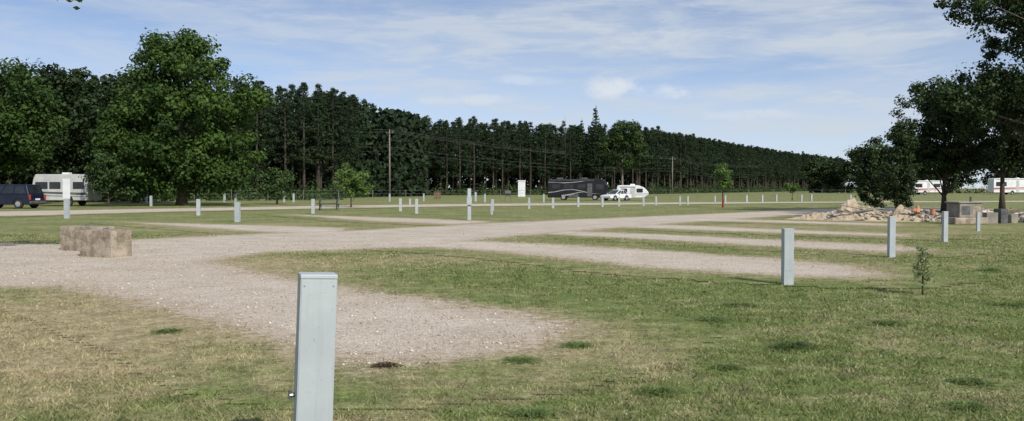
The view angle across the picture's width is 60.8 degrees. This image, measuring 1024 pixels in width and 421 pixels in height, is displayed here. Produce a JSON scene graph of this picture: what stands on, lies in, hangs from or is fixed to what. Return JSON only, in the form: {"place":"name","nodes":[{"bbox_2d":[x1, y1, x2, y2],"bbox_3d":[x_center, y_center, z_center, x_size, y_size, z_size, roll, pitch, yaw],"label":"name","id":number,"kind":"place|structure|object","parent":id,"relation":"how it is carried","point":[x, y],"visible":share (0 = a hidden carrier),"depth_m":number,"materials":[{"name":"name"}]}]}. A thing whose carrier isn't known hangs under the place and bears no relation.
{"place":"outdoors","nodes":[
{"label":"outdoors","id":0,"kind":"place"},
{"bbox_2d":[0,207,1017,275],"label":"gravel road","id":1,"kind":"structure","parent":0,"point":[495,230],"depth_m":27.41,"materials":[{"name":"gravel"}]},
{"bbox_2d":[60,225,114,250],"bbox_3d":[-10.800,0.690,22.226,1.254,0.660,0.604,1,2,24],"label":"concrete block","id":2,"kind":"object","parent":1,"relation":"on","point":[70,238],"depth_m":22.05,"materials":[{"name":"concrete"}]},
{"bbox_2d":[79,228,131,257],"bbox_3d":[-9.430,0.741,20.276,1.003,0.661,0.603,1,2,24],"label":"concrete block","id":3,"kind":"object","parent":1,"relation":"on","point":[108,243],"depth_m":20.02,"materials":[{"name":"concrete"}]},
{"bbox_2d":[262,214,529,225],"bbox_3d":[-7.600,0.404,45.226,7.354,0.001,20.930,-1,2,-45],"label":"gravel pad","id":4,"kind":"object","parent":1,"relation":"on","point":[431,221],"visible":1,"depth_m":42.21,"materials":[{"name":"gravel"}]},
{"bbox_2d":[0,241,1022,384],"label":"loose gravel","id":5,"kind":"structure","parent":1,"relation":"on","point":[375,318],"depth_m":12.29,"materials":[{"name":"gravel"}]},
{"bbox_2d":[636,217,941,226],"bbox_3d":[12.463,0.510,41.338,15.223,0.001,7.530,1,2,36],"label":"gravel pad","id":6,"kind":"object","parent":1,"relation":"on","point":[772,221],"visible":0.98,"depth_m":41.06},
{"bbox_2d":[0,189,1023,420],"bbox_3d":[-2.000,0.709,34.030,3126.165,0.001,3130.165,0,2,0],"label":"ground","id":7,"kind":"structure","parent":0,"point":[46,225],"depth_m":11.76,"materials":[{"name":"plant"}]},
{"bbox_2d":[0,184,45,208],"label":"parked car","id":8,"kind":"object","parent":7,"relation":"on","point":[18,196],"visible":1,"depth_m":66.51,"materials":[{"name":"blue paint"}]},
{"bbox_2d":[0,56,69,176],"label":"maple tree","id":9,"kind":"object","parent":7,"relation":"on","point":[24,113],"visible":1,"depth_m":79.44,"materials":[{"name":"green plant"}]},
{"bbox_2d":[0,58,107,201],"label":"maple tree","id":10,"kind":"object","parent":7,"relation":"on","point":[65,83],"visible":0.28,"depth_m":94.48,"materials":[{"name":"green plant"}]},
{"bbox_2d":[33,173,101,205],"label":"travel trailer","id":11,"kind":"object","parent":7,"relation":"on","point":[70,186],"visible":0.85,"depth_m":74.82,"materials":[{"name":"beige"}]},
{"bbox_2d":[78,148,137,206],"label":"tree","id":12,"kind":"object","parent":7,"relation":"on","point":[104,184],"visible":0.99,"depth_m":73.22,"materials":[{"name":"green plant"}]},
{"bbox_2d":[60,67,188,202],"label":"maple tree","id":13,"kind":"object","parent":7,"relation":"on","point":[107,83],"visible":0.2,"depth_m":91.10,"materials":[{"name":"green plant"}]},
{"bbox_2d":[83,25,280,205],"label":"maple tree","id":14,"kind":"object","parent":7,"relation":"on","point":[149,153],"visible":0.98,"depth_m":75.41,"materials":[{"name":"green plant"}]},
{"bbox_2d":[234,202,240,221],"bbox_3d":[-12.800,0.094,40.714,0.231,0.980,0.179,0,2,8],"label":"hookup post","id":15,"kind":"object","parent":7,"relation":"on","point":[237,211],"visible":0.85,"depth_m":40.63,"materials":[{"name":"metal"}]},
{"bbox_2d":[89,221,393,235],"bbox_3d":[-11.150,0.641,36.329,17.607,0.001,7.425,1,2,45],"label":"gravel pad","id":16,"kind":"object","parent":7,"relation":"on","point":[258,229],"visible":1,"depth_m":34.03,"materials":[{"name":"gravel"}]},
{"bbox_2d":[237,81,279,198],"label":"pine tree","id":17,"kind":"object","parent":7,"relation":"on","point":[264,143],"visible":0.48,"depth_m":124.33,"materials":[{"name":"green plant"}]},
{"bbox_2d":[241,80,280,195],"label":"pine tree","id":18,"kind":"object","parent":7,"relation":"on","point":[264,116],"visible":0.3,"depth_m":127.41,"materials":[{"name":"green plant"}]},
{"bbox_2d":[253,167,296,203],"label":"tree","id":19,"kind":"object","parent":7,"relation":"on","point":[288,177],"visible":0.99,"depth_m":83.52,"materials":[{"name":"green plant"}]},
{"bbox_2d":[265,88,306,184],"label":"pine tree","id":20,"kind":"object","parent":7,"relation":"on","point":[291,122],"visible":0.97,"depth_m":124.98,"materials":[{"name":"green plant"}]},
{"bbox_2d":[271,84,310,194],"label":"pine tree","id":21,"kind":"object","parent":7,"relation":"on","point":[291,87],"visible":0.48,"depth_m":129.28,"materials":[{"name":"green plant"}]},
{"bbox_2d":[276,82,330,198],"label":"pine tree","id":22,"kind":"object","parent":7,"relation":"on","point":[303,87],"visible":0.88,"depth_m":126.55,"materials":[{"name":"green plant"}]},
{"bbox_2d":[288,272,337,420],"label":"hookup post","id":23,"kind":"object","parent":7,"relation":"on","point":[313,394],"visible":1,"depth_m":4.58,"materials":[{"name":"grey paint"}]},
{"bbox_2d":[302,91,334,188],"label":"pine tree","id":24,"kind":"object","parent":7,"relation":"on","point":[315,141],"visible":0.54,"depth_m":131.04,"materials":[{"name":"green plant"}]},
{"bbox_2d":[301,83,336,188],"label":"pine tree","id":25,"kind":"object","parent":7,"relation":"on","point":[318,90],"visible":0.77,"depth_m":129.72,"materials":[{"name":"green plant"}]},
{"bbox_2d":[307,92,332,188],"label":"pine tree","id":26,"kind":"object","parent":7,"relation":"on","point":[321,173],"visible":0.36,"depth_m":132.64,"materials":[{"name":"green plant"}]},
{"bbox_2d":[324,90,349,188],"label":"pine tree","id":27,"kind":"object","parent":7,"relation":"on","point":[338,140],"visible":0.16,"depth_m":135.76,"materials":[{"name":"green plant"}]},
{"bbox_2d":[321,89,356,194],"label":"pine tree","id":28,"kind":"object","parent":7,"relation":"on","point":[344,113],"visible":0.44,"depth_m":135.13,"materials":[{"name":"green plant"}]},
{"bbox_2d":[319,88,359,197],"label":"pine tree","id":29,"kind":"object","parent":7,"relation":"on","point":[336,106],"visible":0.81,"depth_m":132.93,"materials":[{"name":"green plant"}]},
{"bbox_2d":[330,91,364,197],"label":"pine tree","id":30,"kind":"object","parent":7,"relation":"on","point":[347,101],"visible":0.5,"depth_m":138.44,"materials":[{"name":"green plant"}]},
{"bbox_2d":[339,99,361,159],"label":"pine tree","id":31,"kind":"object","parent":7,"relation":"on","point":[352,117],"visible":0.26,"depth_m":139.96,"materials":[{"name":"green plant"}]},
{"bbox_2d":[332,162,376,206],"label":"young maple tree","id":32,"kind":"object","parent":7,"relation":"on","point":[353,183],"visible":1,"depth_m":69.52,"materials":[{"name":"green plant"}]},
{"bbox_2d":[342,94,372,164],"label":"pine tree","id":33,"kind":"object","parent":7,"relation":"on","point":[356,109],"visible":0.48,"depth_m":143.69,"materials":[{"name":"green plant"}]},
{"bbox_2d":[0,252,720,408],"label":"gravel pad","id":34,"kind":"object","parent":7,"relation":"on","point":[252,337],"visible":0.88,"depth_m":9.94,"materials":[{"name":"gravel"}]},
{"bbox_2d":[499,355,548,364],"bbox_3d":[0.090,1.370,8.052,0.513,0.040,0.451,0,2,0],"label":"weed plant","id":35,"kind":"object","parent":34,"relation":"on","point":[517,358],"visible":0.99,"depth_m":8.02,"materials":[{"name":"green plant"}]},
{"bbox_2d":[554,340,600,348],"bbox_3d":[0.670,1.348,8.789,0.542,0.045,0.519,0,2,0],"label":"weed plant","id":36,"kind":"object","parent":34,"relation":"on","point":[574,344],"visible":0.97,"depth_m":8.76,"materials":[{"name":"green plant"}]},
{"bbox_2d":[0,79,846,198],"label":"pine wood","id":37,"kind":"object","parent":7,"relation":"on","point":[409,173],"visible":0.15,"depth_m":159.66,"materials":[{"name":"green plant"}]},
{"bbox_2d":[422,119,439,176],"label":"pine tree","id":38,"kind":"object","parent":7,"relation":"on","point":[429,124],"visible":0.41,"depth_m":184.16,"materials":[{"name":"green plant"}]},
{"bbox_2d":[428,120,453,190],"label":"pine tree","id":39,"kind":"object","parent":7,"relation":"on","point":[437,133],"visible":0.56,"depth_m":187.87,"materials":[{"name":"green plant"}]},
{"bbox_2d":[432,120,459,190],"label":"pine tree","id":40,"kind":"object","parent":7,"relation":"on","point":[447,125],"visible":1,"depth_m":184.77,"materials":[{"name":"green plant"}]},
{"bbox_2d":[442,121,461,190],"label":"pine tree","id":41,"kind":"object","parent":7,"relation":"on","point":[453,124],"visible":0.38,"depth_m":190.72,"materials":[{"name":"green plant"}]},
{"bbox_2d":[444,117,472,191],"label":"pine tree","id":42,"kind":"object","parent":7,"relation":"on","point":[459,122],"visible":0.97,"depth_m":185.11,"materials":[{"name":"green plant"}]},
{"bbox_2d":[458,118,480,187],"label":"pine tree","id":43,"kind":"object","parent":7,"relation":"on","point":[469,131],"visible":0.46,"depth_m":190.31,"materials":[{"name":"green plant"}]},
{"bbox_2d":[457,116,486,194],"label":"pine tree","id":44,"kind":"object","parent":7,"relation":"on","point":[478,136],"visible":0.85,"depth_m":187.64,"materials":[{"name":"green plant"}]},
{"bbox_2d":[473,123,497,192],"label":"pine tree","id":45,"kind":"object","parent":7,"relation":"on","point":[484,133],"visible":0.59,"depth_m":192.80,"materials":[{"name":"green plant"}]},
{"bbox_2d":[483,119,505,194],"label":"pine tree","id":46,"kind":"object","parent":7,"relation":"on","point":[493,126],"visible":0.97,"depth_m":189.48,"materials":[{"name":"green plant"}]},
{"bbox_2d":[5,173,990,201],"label":"undergrowth","id":47,"kind":"object","parent":7,"relation":"on","point":[253,195],"visible":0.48,"depth_m":181.81,"materials":[{"name":"green plant"}]},
{"bbox_2d":[492,122,513,193],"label":"pine tree","id":48,"kind":"object","parent":7,"relation":"on","point":[507,136],"visible":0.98,"depth_m":189.70,"materials":[{"name":"green plant"}]},
{"bbox_2d":[494,121,518,190],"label":"pine tree","id":49,"kind":"object","parent":7,"relation":"on","point":[513,150],"visible":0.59,"depth_m":194.77,"materials":[{"name":"green plant"}]},
{"bbox_2d":[104,189,934,200],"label":"wire fence","id":50,"kind":"object","parent":7,"relation":"on","point":[773,195],"visible":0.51,"depth_m":110.74,"materials":[{"name":"metal"}]},
{"bbox_2d":[507,120,531,179],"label":"pine tree","id":51,"kind":"object","parent":7,"relation":"on","point":[522,137],"visible":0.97,"depth_m":191.62,"materials":[{"name":"green plant"}]},
{"bbox_2d":[507,123,534,179],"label":"pine tree","id":52,"kind":"object","parent":7,"relation":"on","point":[522,171],"visible":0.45,"depth_m":197.38,"materials":[{"name":"green plant"}]},
{"bbox_2d":[516,122,543,193],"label":"pine tree","id":53,"kind":"object","parent":7,"relation":"on","point":[530,129],"visible":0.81,"depth_m":195.63,"materials":[{"name":"green plant"}]},
{"bbox_2d":[500,406,559,420],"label":"weed plant","id":54,"kind":"object","parent":7,"relation":"on","point":[529,412],"visible":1,"depth_m":6.10,"materials":[{"name":"green plant"}]},
{"bbox_2d":[528,125,556,193],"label":"pine tree","id":55,"kind":"object","parent":7,"relation":"on","point":[540,127],"visible":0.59,"depth_m":198.68,"materials":[{"name":"green plant"}]},
{"bbox_2d":[532,124,560,194],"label":"pine tree","id":56,"kind":"object","parent":7,"relation":"on","point":[544,176],"visible":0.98,"depth_m":195.94,"materials":[{"name":"green plant"}]},
{"bbox_2d":[541,125,567,178],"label":"pine tree","id":57,"kind":"object","parent":7,"relation":"on","point":[554,127],"visible":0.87,"depth_m":198.23,"materials":[{"name":"green plant"}]},
{"bbox_2d":[556,120,572,178],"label":"pine tree","id":58,"kind":"object","parent":7,"relation":"on","point":[562,128],"visible":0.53,"depth_m":203.99,"materials":[{"name":"green plant"}]},
{"bbox_2d":[559,125,578,178],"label":"pine tree","id":59,"kind":"object","parent":7,"relation":"on","point":[570,132],"visible":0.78,"depth_m":200.01,"materials":[{"name":"green plant"}]},
{"bbox_2d":[548,178,607,199],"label":"motorhome","id":60,"kind":"object","parent":7,"relation":"on","point":[565,189],"visible":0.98,"depth_m":109.39,"materials":[{"name":"black paint"}]},
{"bbox_2d":[572,121,590,177],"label":"spruce tree","id":61,"kind":"object","parent":7,"relation":"on","point":[581,164],"visible":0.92,"depth_m":187.31,"materials":[{"name":"plant"}]},
{"bbox_2d":[583,106,607,178],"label":"spruce tree","id":62,"kind":"object","parent":7,"relation":"on","point":[598,167],"visible":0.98,"depth_m":185.15,"materials":[{"name":"plant"}]},
{"bbox_2d":[599,124,614,180],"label":"pine tree","id":63,"kind":"object","parent":7,"relation":"on","point":[609,171],"visible":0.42,"depth_m":205.43,"materials":[{"name":"green plant"}]},
{"bbox_2d":[600,190,631,200],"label":"parked car","id":64,"kind":"object","parent":7,"relation":"on","point":[614,195],"visible":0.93,"depth_m":106.54,"materials":[{"name":"white paint"}]},
{"bbox_2d":[596,119,649,184],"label":"broadleaf tree","id":65,"kind":"object","parent":7,"relation":"on","point":[617,140],"visible":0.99,"depth_m":184.35,"materials":[{"name":"plant"}]},
{"bbox_2d":[617,184,653,199],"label":"travel trailer","id":66,"kind":"object","parent":7,"relation":"on","point":[636,191],"visible":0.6,"depth_m":108.50,"materials":[{"name":"white paint"}]},
{"bbox_2d":[634,126,651,185],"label":"pine tree","id":67,"kind":"object","parent":7,"relation":"on","point":[644,166],"visible":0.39,"depth_m":211.55,"materials":[{"name":"green plant"}]},
{"bbox_2d":[640,127,659,187],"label":"pine tree","id":68,"kind":"object","parent":7,"relation":"on","point":[648,139],"visible":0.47,"depth_m":216.80,"materials":[{"name":"green plant"}]},
{"bbox_2d":[630,385,679,397],"bbox_3d":[1.100,1.397,6.805,0.439,0.050,0.416,0,2,0],"label":"weed plant","id":69,"kind":"object","parent":7,"relation":"on","point":[655,389],"visible":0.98,"depth_m":6.76,"materials":[{"name":"green plant"}]},
{"bbox_2d":[643,127,667,187],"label":"pine tree","id":70,"kind":"object","parent":7,"relation":"on","point":[652,132],"visible":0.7,"depth_m":219.74,"materials":[{"name":"green plant"}]},
{"bbox_2d":[661,132,675,187],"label":"pine tree","id":71,"kind":"object","parent":7,"relation":"on","point":[668,147],"visible":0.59,"depth_m":229.24,"materials":[{"name":"green plant"}]},
{"bbox_2d":[364,236,987,287],"bbox_3d":[1.885,1.030,21.338,7.327,0.001,18.086,-1,2,-41],"label":"gravel pad","id":72,"kind":"object","parent":7,"relation":"on","point":[466,242],"visible":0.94,"depth_m":18.78,"materials":[{"name":"gravel"}]},
{"bbox_2d":[675,134,691,192],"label":"pine tree","id":73,"kind":"object","parent":7,"relation":"on","point":[682,150],"visible":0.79,"depth_m":238.48,"materials":[{"name":"green plant"}]},
{"bbox_2d":[683,135,698,192],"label":"pine tree","id":74,"kind":"object","parent":7,"relation":"on","point":[690,153],"visible":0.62,"depth_m":246.15,"materials":[{"name":"green plant"}]},
{"bbox_2d":[686,135,700,187],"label":"pine tree","id":75,"kind":"object","parent":7,"relation":"on","point":[695,147],"visible":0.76,"depth_m":247.53,"materials":[{"name":"green plant"}]},
{"bbox_2d":[697,138,708,187],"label":"pine tree","id":76,"kind":"object","parent":7,"relation":"on","point":[704,157],"visible":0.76,"depth_m":257.69,"materials":[{"name":"green plant"}]},
{"bbox_2d":[682,315,731,322],"bbox_3d":[2.364,1.299,10.551,0.658,0.050,0.654,-1,2,-41],"label":"weed plant","id":77,"kind":"object","parent":7,"relation":"on","point":[709,318],"visible":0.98,"depth_m":10.48,"materials":[{"name":"green plant"}]},
{"bbox_2d":[713,161,733,207],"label":"young tree","id":78,"kind":"object","parent":7,"relation":"on","point":[724,183],"visible":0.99,"depth_m":69.72,"materials":[{"name":"green plant"}]},
{"bbox_2d":[705,363,747,371],"bbox_3d":[1.899,1.378,7.721,0.389,0.040,0.360,-1,2,-40],"label":"weed plant","id":79,"kind":"object","parent":7,"relation":"on","point":[726,365],"visible":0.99,"depth_m":7.70,"materials":[{"name":"green plant"}]},
{"bbox_2d":[503,229,994,256],"bbox_3d":[5.763,0.886,26.970,6.364,0.001,16.794,-1,2,-45],"label":"gravel pad","id":80,"kind":"object","parent":7,"relation":"on","point":[640,236],"visible":0.91,"depth_m":25.82,"materials":[{"name":"gravel"}]},
{"bbox_2d":[585,223,969,239],"bbox_3d":[8.975,0.728,32.855,15.486,0.001,6.788,1,2,45],"label":"gravel pad","id":81,"kind":"object","parent":7,"relation":"on","point":[718,229],"visible":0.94,"depth_m":32.36,"materials":[{"name":"gravel"}]},
{"bbox_2d":[781,228,793,284],"bbox_3d":[4.520,0.785,14.323,0.162,0.980,0.166,0,2,0],"label":"hookup post","id":82,"kind":"object","parent":7,"relation":"on","point":[787,256],"visible":0.84,"depth_m":14.25,"materials":[{"name":"metal"}]},
{"bbox_2d":[765,340,822,351],"bbox_3d":[2.786,1.338,8.706,0.705,0.070,0.569,0,2,0],"label":"weed plant","id":83,"kind":"object","parent":7,"relation":"on","point":[793,344],"visible":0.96,"depth_m":8.67,"materials":[{"name":"green plant"}]},
{"bbox_2d":[788,212,828,219],"bbox_3d":[15.600,0.258,44.222,3.600,0.430,2.200,0,2,0],"label":"dirt mound","id":84,"kind":"object","parent":7,"relation":"on","point":[813,216],"visible":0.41,"depth_m":43.94,"materials":[{"name":"soil"}]},
{"bbox_2d":[798,154,844,192],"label":"broadleaf tree","id":85,"kind":"object","parent":7,"relation":"on","point":[826,172],"visible":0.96,"depth_m":259.34,"materials":[{"name":"green plant"}]},
{"bbox_2d":[816,198,883,220],"bbox_3d":[17.000,-0.069,43.013,4.200,1.145,3.400,0,2,0],"label":"dirt mound","id":86,"kind":"object","parent":7,"relation":"on","point":[844,216],"visible":0.65,"depth_m":42.26,"materials":[{"name":"soil"}]},
{"bbox_2d":[833,147,877,192],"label":"broadleaf tree","id":87,"kind":"object","parent":7,"relation":"on","point":[844,172],"visible":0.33,"depth_m":248.67,"materials":[{"name":"green plant"}]},
{"bbox_2d":[851,135,894,209],"bbox_3d":[20.838,-2.006,49.901,2.441,4.598,2.817,-1,2,-39],"label":"young oak tree","id":88,"kind":"object","parent":7,"relation":"on","point":[872,160],"visible":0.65,"depth_m":49.76,"materials":[{"name":"green plant"}]},
{"bbox_2d":[866,319,907,326],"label":"weed plant","id":89,"kind":"object","parent":7,"relation":"on","point":[887,321],"visible":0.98,"depth_m":10.20,"materials":[{"name":"green plant"}]},
{"bbox_2d":[887,216,895,257],"bbox_3d":[8.700,0.631,20.022,0.138,0.990,0.134,0,2,-1],"label":"hookup post","id":90,"kind":"object","parent":7,"relation":"on","point":[891,234],"visible":0.88,"depth_m":19.96,"materials":[{"name":"metal"}]},
{"bbox_2d":[871,94,925,208],"bbox_3d":[19.329,-2.714,43.886,2.320,6.330,2.496,1,2,41],"label":"young oak tree","id":91,"kind":"object","parent":7,"relation":"on","point":[901,179],"visible":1,"depth_m":43.62,"materials":[{"name":"green plant"}]},
{"bbox_2d":[881,204,934,221],"bbox_3d":[18.900,0.109,42.217,3.600,0.832,2.800,0,2,0],"label":"dirt mound","id":92,"kind":"object","parent":7,"relation":"on","point":[900,211],"visible":0.56,"depth_m":41.64,"materials":[{"name":"soil"}]},
{"bbox_2d":[912,245,934,294],"bbox_3d":[6.127,0.885,12.994,0.314,0.750,0.466,1,2,33],"label":"sapling","id":93,"kind":"object","parent":7,"relation":"on","point":[922,259],"visible":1,"depth_m":12.99,"materials":[{"name":"green plant"}]},
{"bbox_2d":[827,207,1023,221],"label":"rubble","id":94,"kind":"object","parent":7,"relation":"on","point":[1020,217],"visible":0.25,"depth_m":41.58,"materials":[{"name":"stone"}]},
{"bbox_2d":[914,180,941,194],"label":"travel trailer","id":95,"kind":"object","parent":7,"relation":"on","point":[927,185],"visible":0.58,"depth_m":196.73,"materials":[{"name":"white paint"}]},
{"bbox_2d":[941,211,947,241],"bbox_3d":[12.800,0.498,25.820,0.131,0.948,0.134,0,2,-2],"label":"hookup post","id":96,"kind":"object","parent":7,"relation":"on","point":[944,237],"visible":0.85,"depth_m":25.76,"materials":[{"name":"metal"}]},
{"bbox_2d":[890,81,1003,211],"bbox_3d":[27.704,-4.220,56.958,6.997,8.657,6.014,0,2,0],"label":"broadleaf tree","id":97,"kind":"object","parent":7,"relation":"on","point":[931,152],"visible":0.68,"depth_m":55.48,"materials":[{"name":"green plant"}]},
{"bbox_2d":[932,157,979,192],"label":"broadleaf tree","id":98,"kind":"object","parent":7,"relation":"on","point":[959,182],"visible":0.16,"depth_m":249.68,"materials":[{"name":"green plant"}]},
{"bbox_2d":[941,197,987,224],"bbox_3d":[19.900,-0.005,38.413,1.600,1.200,1.000,0,2,-9],"label":"site generator","id":99,"kind":"object","parent":7,"relation":"on","point":[961,212],"visible":0.95,"depth_m":37.98,"materials":[{"name":"concrete"}]},
{"bbox_2d":[907,0,1023,145],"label":"oak tree","id":100,"kind":"object","parent":7,"relation":"on","point":[950,96],"visible":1,"depth_m":49.03,"materials":[{"name":"green plant"}]},
{"bbox_2d":[936,398,997,412],"bbox_3d":[3.293,1.412,6.343,0.433,0.045,0.390,1,2,38],"label":"weed plant","id":101,"kind":"object","parent":7,"relation":"on","point":[971,404],"visible":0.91,"depth_m":6.32,"materials":[{"name":"green plant"}]},
{"bbox_2d":[947,376,999,387],"bbox_3d":[3.754,1.389,7.128,0.389,0.050,0.420,-1,2,-29],"label":"weed plant","id":102,"kind":"object","parent":7,"relation":"on","point":[972,381],"visible":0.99,"depth_m":7.11,"materials":[{"name":"green plant"}]},
{"bbox_2d":[982,212,997,223],"bbox_3d":[21.300,0.331,38.922,0.503,0.504,0.424,0,2,0],"label":"concrete block","id":103,"kind":"object","parent":7,"relation":"on","point":[992,217],"depth_m":38.71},
{"bbox_2d":[958,63,1023,208],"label":"broadleaf tree","id":104,"kind":"object","parent":7,"relation":"on","point":[1012,152],"visible":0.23,"depth_m":60.66,"materials":[{"name":"green plant"}]},
{"bbox_2d":[994,209,1007,222],"bbox_3d":[21.950,0.248,39.220,0.404,0.653,0.423,0,2,-17],"label":"concrete block","id":105,"kind":"object","parent":7,"relation":"on","point":[1002,215],"depth_m":39.03,"materials":[{"name":"concrete"}]},
{"bbox_2d":[979,169,1023,192],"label":"broadleaf tree","id":106,"kind":"object","parent":7,"relation":"on","point":[1017,174],"visible":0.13,"depth_m":245.69,"materials":[{"name":"green plant"}]},
{"bbox_2d":[988,178,1023,194],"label":"travel trailer","id":107,"kind":"object","parent":7,"relation":"on","point":[1014,185],"visible":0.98,"depth_m":196.67,"materials":[{"name":"white paint"}]},
{"bbox_2d":[0,201,1023,216],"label":"gravel road","id":108,"kind":"structure","parent":0,"point":[21,213],"depth_m":69.65,"materials":[{"name":"gravel"}]},
{"bbox_2d":[0,0,1023,188],"label":"sky","id":109,"kind":"structure","parent":0,"point":[823,77],"materials":[{"name":"blue"}]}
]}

